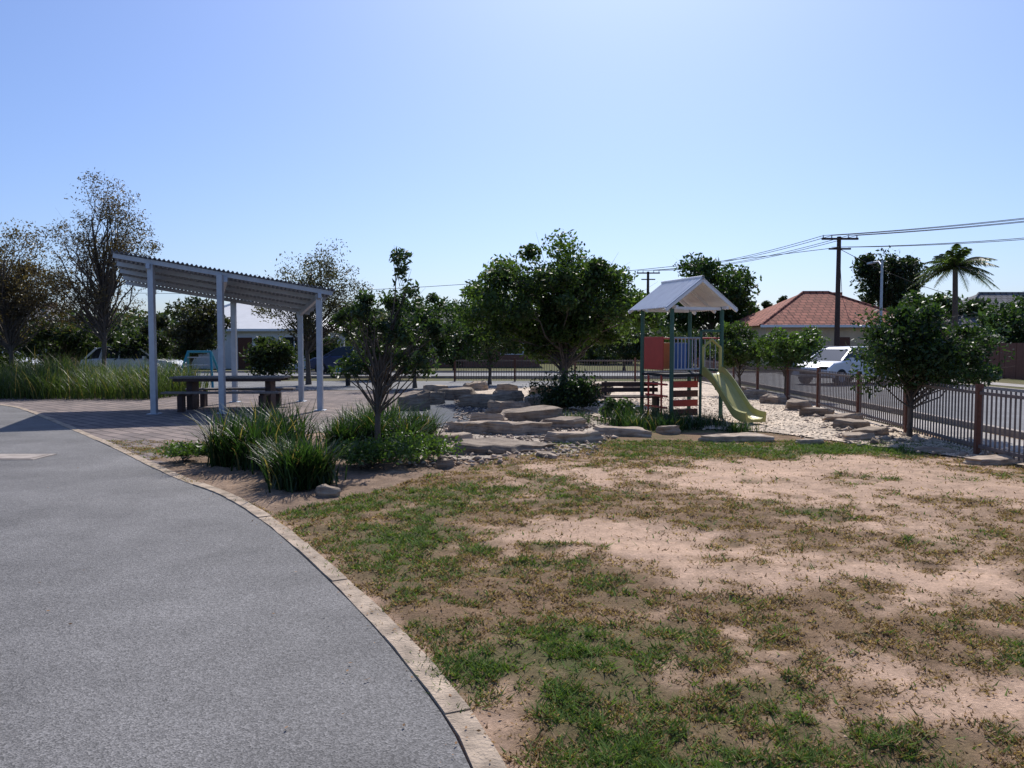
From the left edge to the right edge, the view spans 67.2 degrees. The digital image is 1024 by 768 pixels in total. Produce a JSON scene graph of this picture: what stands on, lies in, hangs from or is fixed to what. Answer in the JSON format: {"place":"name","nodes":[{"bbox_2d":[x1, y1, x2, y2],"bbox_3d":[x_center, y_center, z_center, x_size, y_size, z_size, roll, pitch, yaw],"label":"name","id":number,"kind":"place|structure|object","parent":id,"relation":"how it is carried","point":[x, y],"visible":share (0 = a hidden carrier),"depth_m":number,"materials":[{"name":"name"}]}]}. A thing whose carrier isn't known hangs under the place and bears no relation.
{"place":"outdoors","nodes":[
{"label":"outdoors","id":0,"kind":"place"},
{"bbox_2d":[0,405,469,767],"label":"asphalt path","id":1,"kind":"structure","parent":0,"point":[170,646],"depth_m":4.16,"materials":[{"name":"asphalt"}]},
{"bbox_2d":[0,454,55,459],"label":"service pit cover","id":2,"kind":"object","parent":1,"relation":"on","point":[20,456],"visible":1,"depth_m":10.93,"materials":[{"name":"concrete"}]},
{"bbox_2d":[186,331,344,368],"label":"walls","id":3,"kind":"structure","parent":0,"point":[240,334],"depth_m":51.95,"materials":[{"name":"white paint"}]},
{"bbox_2d":[198,336,297,368],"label":"windows and door","id":4,"kind":"structure","parent":3,"relation":"attached to","point":[242,343],"depth_m":51.89,"materials":[{"name":"white paint"}]},
{"bbox_2d":[174,301,340,329],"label":"roof","id":5,"kind":"structure","parent":3,"relation":"on","point":[246,319],"depth_m":52.73,"materials":[{"name":"metal"}]},
{"bbox_2d":[0,359,1023,767],"bbox_3d":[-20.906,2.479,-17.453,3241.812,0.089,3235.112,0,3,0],"label":"ground","id":6,"kind":"structure","parent":0,"point":[244,485],"depth_m":5.30,"materials":[{"name":"soil"}]},
{"bbox_2d":[0,218,82,370],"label":"sparse gum tree","id":7,"kind":"object","parent":6,"relation":"on","point":[12,315],"visible":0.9,"depth_m":27.29,"materials":[{"name":"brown plant"}]},
{"bbox_2d":[0,345,100,376],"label":"ornamental grass bed","id":8,"kind":"object","parent":6,"relation":"on","point":[23,358],"visible":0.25,"depth_m":27.64,"materials":[{"name":"green plant"}]},
{"bbox_2d":[2,308,111,366],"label":"garden tree","id":9,"kind":"object","parent":6,"relation":"on","point":[73,343],"visible":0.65,"depth_m":34.74,"materials":[{"name":"green plant"}]},
{"bbox_2d":[16,168,163,368],"bbox_3d":[-14.814,-3.682,27.411,4.890,7.889,4.013,0,3,0],"label":"sparse gum tree","id":10,"kind":"object","parent":6,"relation":"on","point":[101,296],"visible":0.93,"depth_m":27.12,"materials":[{"name":"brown plant"}]},
{"bbox_2d":[65,311,147,335],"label":"garden tree","id":11,"kind":"object","parent":6,"relation":"on","point":[127,325],"visible":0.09,"depth_m":48.20,"materials":[{"name":"green plant"}]},
{"bbox_2d":[0,352,217,399],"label":"ornamental grass bed","id":12,"kind":"object","parent":6,"relation":"on","point":[86,383],"visible":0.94,"depth_m":23.18,"materials":[{"name":"green plant"}]},
{"bbox_2d":[79,346,186,374],"bbox_3d":[-17.195,-0.964,35.196,4.310,1.525,2.060,0,3,0],"label":"parked car","id":13,"kind":"object","parent":6,"relation":"on","point":[97,352],"visible":0.27,"depth_m":34.38,"materials":[{"name":"paint"}]},
{"bbox_2d":[97,320,179,360],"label":"garden tree","id":14,"kind":"object","parent":6,"relation":"on","point":[132,338],"visible":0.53,"depth_m":34.73,"materials":[{"name":"green plant"}]},
{"bbox_2d":[154,438,207,462],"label":"shrub","id":15,"kind":"object","parent":6,"relation":"on","point":[182,450],"visible":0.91,"depth_m":10.33,"materials":[{"name":"green plant"}]},
{"bbox_2d":[135,295,230,375],"bbox_3d":[-14.486,-2.390,34.367,3.840,4.604,3.596,-3,4,-41],"label":"garden tree","id":16,"kind":"object","parent":6,"relation":"on","point":[200,329],"visible":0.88,"depth_m":33.84,"materials":[{"name":"green plant"}]},
{"bbox_2d":[0,390,418,463],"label":"paved area","id":17,"kind":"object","parent":6,"relation":"on","point":[129,420],"visible":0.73,"depth_m":18.20,"materials":[{"name":"concrete"}]},
{"bbox_2d":[111,250,335,414],"bbox_3d":[-7.399,-1.271,19.811,5.357,3.740,4.427,-1,3,-17],"label":"picnic shelter","id":18,"kind":"object","parent":17,"relation":"on","point":[154,274],"visible":0.98,"depth_m":18.73,"materials":[{"name":"metal"}]},
{"bbox_2d":[161,375,295,411],"bbox_3d":[-7.000,0.221,19.236,2.750,0.832,1.875,0,3,-3],"label":"picnic table","id":19,"kind":"object","parent":17,"relation":"on","point":[272,392],"visible":0.89,"depth_m":18.90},
{"bbox_2d":[163,402,287,467],"bbox_3d":[-3.713,0.638,10.262,1.593,0.886,1.588,1,3,15],"label":"strappy plant","id":20,"kind":"object","parent":6,"relation":"on","point":[218,456],"visible":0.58,"depth_m":10.07,"materials":[{"name":"green plant"}]},
{"bbox_2d":[192,395,312,432],"bbox_3d":[-3.596,0.583,11.011,1.829,0.922,1.755,0,3,0],"label":"strappy plant","id":21,"kind":"object","parent":6,"relation":"on","point":[255,411],"visible":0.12,"depth_m":10.88,"materials":[{"name":"green plant"}]},
{"bbox_2d":[0,404,506,767],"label":"concrete edging","id":22,"kind":"object","parent":6,"relation":"on","point":[480,746],"visible":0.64,"depth_m":4.14,"materials":[{"name":"concrete"}]},
{"bbox_2d":[210,407,305,470],"bbox_3d":[-3.302,0.703,9.963,1.396,0.788,1.364,-1,3,-22],"label":"strappy plant","id":23,"kind":"object","parent":6,"relation":"on","point":[241,450],"visible":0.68,"depth_m":9.79,"materials":[{"name":"green plant"}]},
{"bbox_2d":[239,331,305,377],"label":"garden tree","id":24,"kind":"object","parent":6,"relation":"on","point":[270,354],"visible":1,"depth_m":35.45,"materials":[{"name":"green plant"}]},
{"bbox_2d":[247,437,307,483],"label":"strappy plant","id":25,"kind":"object","parent":6,"relation":"on","point":[267,458],"visible":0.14,"depth_m":8.85,"materials":[{"name":"green plant"}]},
{"bbox_2d":[248,430,317,474],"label":"strappy plant","id":26,"kind":"object","parent":6,"relation":"on","point":[263,445],"visible":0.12,"depth_m":9.44,"materials":[{"name":"green plant"}]},
{"bbox_2d":[226,397,341,448],"bbox_3d":[-3.112,0.610,10.537,1.727,0.916,1.817,0,3,0],"label":"strappy plant","id":27,"kind":"object","parent":6,"relation":"on","point":[296,423],"visible":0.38,"depth_m":10.59,"materials":[{"name":"green plant"}]},
{"bbox_2d":[248,429,344,492],"bbox_3d":[-2.386,0.830,8.638,1.189,0.668,1.282,-1,3,-24],"label":"strappy plant","id":28,"kind":"object","parent":6,"relation":"on","point":[290,476],"visible":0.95,"depth_m":8.48,"materials":[{"name":"green plant"}]},
{"bbox_2d":[262,430,356,487],"bbox_3d":[-2.335,0.836,8.751,1.202,0.646,1.125,0,3,0],"label":"strappy plant","id":29,"kind":"object","parent":6,"relation":"on","point":[330,475],"visible":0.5,"depth_m":8.72,"materials":[{"name":"green plant"}]},
{"bbox_2d":[251,238,387,384],"bbox_3d":[-7.870,-2.895,30.858,5.517,5.968,3.949,1,3,23],"label":"sparse gum tree","id":30,"kind":"object","parent":6,"relation":"on","point":[309,331],"visible":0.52,"depth_m":30.64,"materials":[{"name":"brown plant"}]},
{"bbox_2d":[294,331,348,359],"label":"garden tree","id":31,"kind":"object","parent":6,"relation":"on","point":[333,345],"visible":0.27,"depth_m":48.50,"materials":[{"name":"green plant"}]},
{"bbox_2d":[314,483,341,497],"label":"sandstone rock","id":32,"kind":"object","parent":6,"relation":"on","point":[323,490],"visible":0.92,"depth_m":8.12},
{"bbox_2d":[309,411,380,453],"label":"strappy plant","id":33,"kind":"object","parent":6,"relation":"on","point":[338,428],"visible":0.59,"depth_m":11.24,"materials":[{"name":"green plant"}]},
{"bbox_2d":[341,322,411,379],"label":"garden tree","id":34,"kind":"object","parent":6,"relation":"on","point":[360,345],"visible":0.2,"depth_m":34.75,"materials":[{"name":"green plant"}]},
{"bbox_2d":[320,416,435,469],"bbox_3d":[-1.741,0.833,9.981,1.564,0.863,1.162,0,3,0],"label":"shrub","id":35,"kind":"object","parent":6,"relation":"on","point":[374,453],"visible":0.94,"depth_m":9.82,"materials":[{"name":"green plant"}]},
{"bbox_2d":[335,399,420,444],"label":"strappy plant","id":36,"kind":"object","parent":6,"relation":"on","point":[366,417],"visible":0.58,"depth_m":11.57,"materials":[{"name":"green plant"}]},
{"bbox_2d":[201,381,558,389],"bbox_3d":[-6.500,0.040,30.641,19.000,0.001,6.800,0,3,0],"label":"plaza surface","id":37,"kind":"object","parent":6,"relation":"on","point":[334,385],"visible":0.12,"depth_m":31.03,"materials":[{"name":"concrete"}]},
{"bbox_2d":[182,351,217,387],"bbox_3d":[-11.601,-0.535,28.610,1.486,1.412,1.282,0,3,0],"label":"climbing frame","id":38,"kind":"object","parent":37,"relation":"on","point":[212,358],"visible":0.57,"depth_m":28.48,"materials":[{"name":"teal paint"}]},
{"bbox_2d":[327,246,447,441],"bbox_3d":[-1.805,-0.453,11.125,1.769,3.084,0.936,0,3,0],"label":"young tree","id":39,"kind":"object","parent":6,"relation":"on","point":[363,313],"visible":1,"depth_m":11.06,"materials":[{"name":"green plant"}]},
{"bbox_2d":[398,390,431,410],"bbox_3d":[-2.402,0.455,18.967,0.879,0.586,0.686,-3,4,1],"label":"sandstone rock","id":40,"kind":"object","parent":6,"relation":"on","point":[422,396],"visible":0.72,"depth_m":18.69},
{"bbox_2d":[373,409,465,466],"bbox_3d":[-1.280,0.835,10.506,1.417,1.058,1.207,1,3,16],"label":"shrub","id":41,"kind":"object","parent":6,"relation":"on","point":[439,447],"visible":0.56,"depth_m":10.47,"materials":[{"name":"green plant"}]},
{"bbox_2d":[375,287,471,387],"bbox_3d":[-3.360,-1.705,28.292,3.035,3.848,3.353,-3,4,-42],"label":"garden tree","id":42,"kind":"object","parent":6,"relation":"on","point":[419,308],"visible":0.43,"depth_m":28.21,"materials":[{"name":"green plant"}]},
{"bbox_2d":[75,371,782,372],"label":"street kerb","id":43,"kind":"structure","parent":6,"relation":"on","point":[487,371],"depth_m":44.05,"materials":[{"name":"concrete"}]},
{"bbox_2d":[438,387,477,399],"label":"sandstone rock","id":44,"kind":"object","parent":6,"relation":"on","point":[453,393],"visible":0.59,"depth_m":22.27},
{"bbox_2d":[433,320,484,370],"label":"garden tree","id":45,"kind":"object","parent":6,"relation":"on","point":[459,344],"visible":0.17,"depth_m":47.43,"materials":[{"name":"green plant"}]},
{"bbox_2d":[67,298,879,363],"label":"distant trees","id":46,"kind":"object","parent":6,"relation":"on","point":[591,353],"visible":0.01,"depth_m":69.20,"materials":[{"name":"green plant"}]},
{"bbox_2d":[411,348,538,366],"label":"walls","id":47,"kind":"structure","parent":6,"relation":"on","point":[504,357],"depth_m":55.49,"materials":[{"name":"red brick"}]},
{"bbox_2d":[445,279,519,384],"bbox_3d":[-0.954,-2.054,30.799,3.632,4.292,3.215,0,3,0],"label":"garden tree","id":48,"kind":"object","parent":6,"relation":"on","point":[478,350],"visible":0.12,"depth_m":30.55,"materials":[{"name":"green plant"}]},
{"bbox_2d":[469,412,506,421],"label":"sandstone rock","id":49,"kind":"object","parent":6,"relation":"on","point":[486,417],"visible":0.7,"depth_m":15.34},
{"bbox_2d":[364,399,617,466],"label":"creek stones","id":50,"kind":"object","parent":6,"relation":"on","point":[489,452],"visible":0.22,"depth_m":12.34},
{"bbox_2d":[355,393,428,426],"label":"strappy plant","id":51,"kind":"object","parent":50,"relation":"on","point":[393,411],"visible":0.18,"depth_m":12.46,"materials":[{"name":"green plant"}]},
{"bbox_2d":[381,410,436,440],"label":"strappy plant","id":52,"kind":"object","parent":50,"relation":"on","point":[409,427],"visible":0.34,"depth_m":11.58,"materials":[{"name":"green plant"}]},
{"bbox_2d":[397,406,449,437],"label":"strappy plant","id":53,"kind":"object","parent":50,"relation":"on","point":[425,418],"visible":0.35,"depth_m":12.55,"materials":[{"name":"green plant"}]},
{"bbox_2d":[387,400,484,428],"bbox_3d":[-1.825,0.536,20.754,2.450,0.001,12.600,0,3,0],"label":"softfall surface","id":54,"kind":"object","parent":50,"relation":"on","point":[448,407],"visible":0.14,"depth_m":18.37,"materials":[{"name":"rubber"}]},
{"bbox_2d":[447,421,555,434],"bbox_3d":[-0.194,0.815,14.031,2.089,0.277,0.818,0,1,17],"label":"sandstone rock","id":55,"kind":"object","parent":6,"relation":"on","point":[512,428],"visible":0.86,"depth_m":13.68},
{"bbox_2d":[456,437,559,454],"bbox_3d":[-0.075,0.955,11.675,1.644,0.210,0.972,2,5,-14],"label":"sandstone rock","id":56,"kind":"object","parent":6,"relation":"on","point":[484,445],"visible":0.78,"depth_m":11.45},
{"bbox_2d":[485,401,533,412],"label":"sandstone rock","id":57,"kind":"object","parent":6,"relation":"on","point":[496,406],"visible":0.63,"depth_m":17.35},
{"bbox_2d":[420,413,602,459],"bbox_3d":[-0.650,0.624,19.106,5.100,0.001,16.900,0,3,0],"label":"creek bed","id":58,"kind":"object","parent":6,"relation":"on","point":[534,439],"visible":0.04,"depth_m":12.45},
{"bbox_2d":[39,450,1022,767],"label":"leaf litter","id":59,"kind":"object","parent":6,"relation":"on","point":[687,636],"visible":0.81,"depth_m":4.46,"materials":[{"name":"brown plant"}]},
{"bbox_2d":[503,405,565,421],"bbox_3d":[0.424,0.670,16.177,1.536,0.387,0.676,-2,4,20],"label":"sandstone rock","id":60,"kind":"object","parent":6,"relation":"on","point":[530,413],"visible":0.62,"depth_m":15.91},
{"bbox_2d":[83,218,1023,304],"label":"power lines","id":61,"kind":"object","parent":6,"relation":"on","point":[892,231],"visible":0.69,"depth_m":45.39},
{"bbox_2d":[454,228,664,380],"bbox_3d":[1.300,-1.937,21.976,5.956,4.956,4.797,0,3,0],"label":"leafy tree","id":62,"kind":"object","parent":6,"relation":"on","point":[563,319],"visible":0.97,"depth_m":21.44,"materials":[{"name":"green plant"}]},
{"bbox_2d":[538,415,588,428],"bbox_3d":[0.991,0.760,14.805,0.986,0.280,0.486,3,6,9],"label":"sandstone rock","id":63,"kind":"object","parent":6,"relation":"on","point":[564,422],"visible":0.75,"depth_m":14.62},
{"bbox_2d":[546,431,601,442],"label":"sandstone rock","id":64,"kind":"object","parent":6,"relation":"on","point":[573,436],"visible":0.81,"depth_m":12.54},
{"bbox_2d":[454,358,696,380],"bbox_3d":[2.750,-0.621,33.612,10.580,1.040,0.080,0,3,0],"label":"metal fence","id":65,"kind":"object","parent":6,"relation":"on","point":[515,360],"visible":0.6,"depth_m":33.60,"materials":[{"name":"metal"}]},
{"bbox_2d":[592,405,639,425],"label":"tussock plant","id":66,"kind":"object","parent":6,"relation":"on","point":[614,421],"visible":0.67,"depth_m":15.40,"materials":[{"name":"green plant"}]},
{"bbox_2d":[594,426,650,436],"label":"sandstone rock","id":67,"kind":"object","parent":6,"relation":"on","point":[619,431],"visible":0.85,"depth_m":13.49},
{"bbox_2d":[589,322,664,370],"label":"garden tree","id":68,"kind":"object","parent":6,"relation":"on","point":[628,351],"visible":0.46,"depth_m":47.05,"materials":[{"name":"green plant"}]},
{"bbox_2d":[609,408,661,430],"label":"tussock plant","id":69,"kind":"object","parent":6,"relation":"on","point":[638,422],"visible":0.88,"depth_m":14.57,"materials":[{"name":"green plant"}]},
{"bbox_2d":[288,376,1023,439],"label":"street kerb","id":70,"kind":"structure","parent":6,"relation":"on","point":[749,384],"depth_m":26.32,"materials":[{"name":"concrete"}]},
{"bbox_2d":[300,456,1023,759],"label":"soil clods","id":71,"kind":"object","parent":6,"relation":"on","point":[844,736],"visible":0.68,"depth_m":5.72,"materials":[{"name":"soil"}]},
{"bbox_2d":[643,408,693,432],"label":"tussock plant","id":72,"kind":"object","parent":6,"relation":"on","point":[664,420],"visible":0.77,"depth_m":14.38,"materials":[{"name":"green plant"}]},
{"bbox_2d":[657,328,713,366],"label":"garden tree","id":73,"kind":"object","parent":6,"relation":"on","point":[678,333],"visible":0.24,"depth_m":48.45,"materials":[{"name":"green plant"}]},
{"bbox_2d":[653,252,761,365],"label":"tree","id":74,"kind":"object","parent":6,"relation":"on","point":[731,288],"visible":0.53,"depth_m":58.48,"materials":[{"name":"green plant"}]},
{"bbox_2d":[698,432,776,441],"bbox_3d":[3.745,0.908,12.905,1.324,0.160,0.467,1,6,-1],"label":"sandstone rock","id":75,"kind":"object","parent":6,"relation":"on","point":[743,436],"visible":0.88,"depth_m":12.72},
{"bbox_2d":[476,381,1023,464],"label":"pebble bed","id":76,"kind":"object","parent":6,"relation":"on","point":[708,390],"visible":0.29,"depth_m":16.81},
{"bbox_2d":[458,393,512,407],"bbox_3d":[-0.656,0.465,19.742,1.439,0.519,0.570,2,3,28],"label":"sandstone rock","id":77,"kind":"object","parent":76,"relation":"on","point":[479,400],"visible":0.71,"depth_m":19.51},
{"bbox_2d":[522,365,612,409],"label":"dark shrub","id":78,"kind":"object","parent":76,"relation":"on","point":[572,392],"visible":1,"depth_m":18.34,"materials":[{"name":"green plant"}]},
{"bbox_2d":[598,396,640,417],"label":"dark shrub","id":79,"kind":"object","parent":76,"relation":"on","point":[621,403],"visible":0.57,"depth_m":15.88,"materials":[{"name":"green plant"}]},
{"bbox_2d":[601,381,662,413],"bbox_3d":[2.698,0.329,17.374,1.300,0.775,0.530,0,3,-3],"label":"park bench","id":80,"kind":"object","parent":76,"relation":"on","point":[652,389],"visible":0.61,"depth_m":17.54,"materials":[{"name":"brown wood"}]},
{"bbox_2d":[665,411,711,430],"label":"tussock plant","id":81,"kind":"object","parent":76,"relation":"on","point":[699,424],"visible":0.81,"depth_m":14.66,"materials":[{"name":"green plant"}]},
{"bbox_2d":[628,275,766,423],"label":"playground tower","id":82,"kind":"structure","parent":76,"relation":"on","point":[693,295],"depth_m":16.58,"materials":[{"name":"grey paint"}]},
{"bbox_2d":[702,320,769,387],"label":"fruit tree","id":83,"kind":"object","parent":76,"relation":"on","point":[737,352],"visible":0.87,"depth_m":24.22,"materials":[{"name":"green plant"}]},
{"bbox_2d":[711,419,766,432],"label":"tussock plant","id":84,"kind":"object","parent":76,"relation":"on","point":[731,427],"visible":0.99,"depth_m":14.19,"materials":[{"name":"green plant"}]},
{"bbox_2d":[759,394,786,403],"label":"sandstone rock","id":85,"kind":"object","parent":76,"relation":"on","point":[773,398],"visible":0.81,"depth_m":20.78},
{"bbox_2d":[785,398,813,409],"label":"sandstone rock","id":86,"kind":"object","parent":76,"relation":"on","point":[793,404],"visible":0.73,"depth_m":18.67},
{"bbox_2d":[833,417,869,428],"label":"sandstone rock","id":87,"kind":"object","parent":76,"relation":"on","point":[841,422],"visible":0.77,"depth_m":14.60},
{"bbox_2d":[784,408,1001,455],"bbox_3d":[6.387,0.835,14.463,1.909,0.214,9.059,0,3,2],"label":"loose rubble","id":88,"kind":"object","parent":76,"relation":"on","point":[915,438],"visible":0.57,"depth_m":12.71,"materials":[{"name":"stone"}]},
{"bbox_2d":[753,324,830,394],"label":"fruit tree","id":89,"kind":"object","parent":6,"relation":"on","point":[795,348],"visible":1,"depth_m":21.96,"materials":[{"name":"green plant"}]},
{"bbox_2d":[821,235,858,345],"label":"power pole","id":90,"kind":"object","parent":6,"relation":"on","point":[837,302],"visible":0.9,"depth_m":46.66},
{"bbox_2d":[697,358,1023,461],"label":"metal fence","id":91,"kind":"object","parent":6,"relation":"on","point":[859,403],"visible":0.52,"depth_m":13.96,"materials":[{"name":"metal"}]},
{"bbox_2d":[708,382,1023,453],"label":"footpath","id":92,"kind":"structure","parent":6,"relation":"on","point":[1006,447],"depth_m":14.15,"materials":[{"name":"concrete"}]},
{"bbox_2d":[849,245,928,308],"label":"tree","id":93,"kind":"object","parent":6,"relation":"on","point":[896,287],"visible":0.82,"depth_m":66.62,"materials":[{"name":"green plant"}]},
{"bbox_2d":[840,288,1015,436],"bbox_3d":[7.205,-0.312,13.285,2.664,2.582,2.382,1,3,15],"label":"round crown tree","id":94,"kind":"object","parent":6,"relation":"on","point":[911,346],"visible":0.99,"depth_m":12.74,"materials":[{"name":"green plant"}]},
{"bbox_2d":[884,288,996,318],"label":"tree","id":95,"kind":"object","parent":6,"relation":"on","point":[917,299],"visible":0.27,"depth_m":54.67,"materials":[{"name":"green plant"}]},
{"bbox_2d":[907,244,998,343],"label":"palm tree","id":96,"kind":"object","parent":6,"relation":"on","point":[956,263],"visible":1,"depth_m":49.55,"materials":[{"name":"green plant"}]},
{"bbox_2d":[965,453,1022,464],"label":"sandstone rock","id":97,"kind":"object","parent":6,"relation":"on","point":[995,459],"visible":0.81,"depth_m":10.28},
{"bbox_2d":[968,291,1023,349],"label":"tree","id":98,"kind":"object","parent":6,"relation":"on","point":[1012,316],"visible":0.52,"depth_m":39.38,"materials":[{"name":"green plant"}]},
{"bbox_2d":[983,343,1023,379],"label":"paling fence","id":99,"kind":"object","parent":6,"relation":"on","point":[1015,370],"visible":0.55,"depth_m":36.26,"materials":[{"name":"brown paint"}]},
{"bbox_2d":[0,0,1023,332],"label":"sky","id":100,"kind":"structure","parent":0,"point":[452,134],"materials":[{"name":"blue"}]},
{"bbox_2d":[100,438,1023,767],"bbox_3d":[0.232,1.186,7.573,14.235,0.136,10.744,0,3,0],"label":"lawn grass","id":101,"kind":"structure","parent":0,"point":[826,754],"depth_m":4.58,"materials":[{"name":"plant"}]},
{"bbox_2d":[194,373,1023,430],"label":"street","id":102,"kind":"structure","parent":0,"point":[753,378],"depth_m":24.12,"materials":[{"name":"asphalt"}]},
{"bbox_2d":[310,346,370,373],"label":"parked car","id":103,"kind":"object","parent":102,"relation":"on","point":[330,358],"visible":0.31,"depth_m":41.62,"materials":[{"name":"paint"}]},
{"bbox_2d":[793,346,885,384],"bbox_3d":[13.596,-0.777,31.498,4.310,1.525,2.060,-2,3,-30],"label":"parked car","id":104,"kind":"object","parent":102,"relation":"on","point":[836,357],"visible":0.32,"depth_m":30.57,"materials":[{"name":"paint"}]},
{"bbox_2d":[733,326,877,369],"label":"walls","id":105,"kind":"structure","parent":0,"point":[844,332],"depth_m":49.40,"materials":[{"name":"beige brick"}]},
{"bbox_2d":[728,293,897,327],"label":"roof","id":106,"kind":"structure","parent":105,"relation":"on","point":[811,308],"depth_m":50.93,"materials":[{"name":"tile"}]},
{"bbox_2d":[759,291,893,325],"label":"ridge caps","id":107,"kind":"object","parent":106,"relation":"attached to","point":[785,305],"visible":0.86,"depth_m":52.09,"materials":[{"name":"tile"}]},
{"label":"walls","id":108,"kind":"object","parent":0,"visible":0},
{"bbox_2d":[941,294,1023,326],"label":"roof","id":109,"kind":"structure","parent":108,"relation":"on","point":[1001,298],"depth_m":56.79,"materials":[{"name":"grey metal"}]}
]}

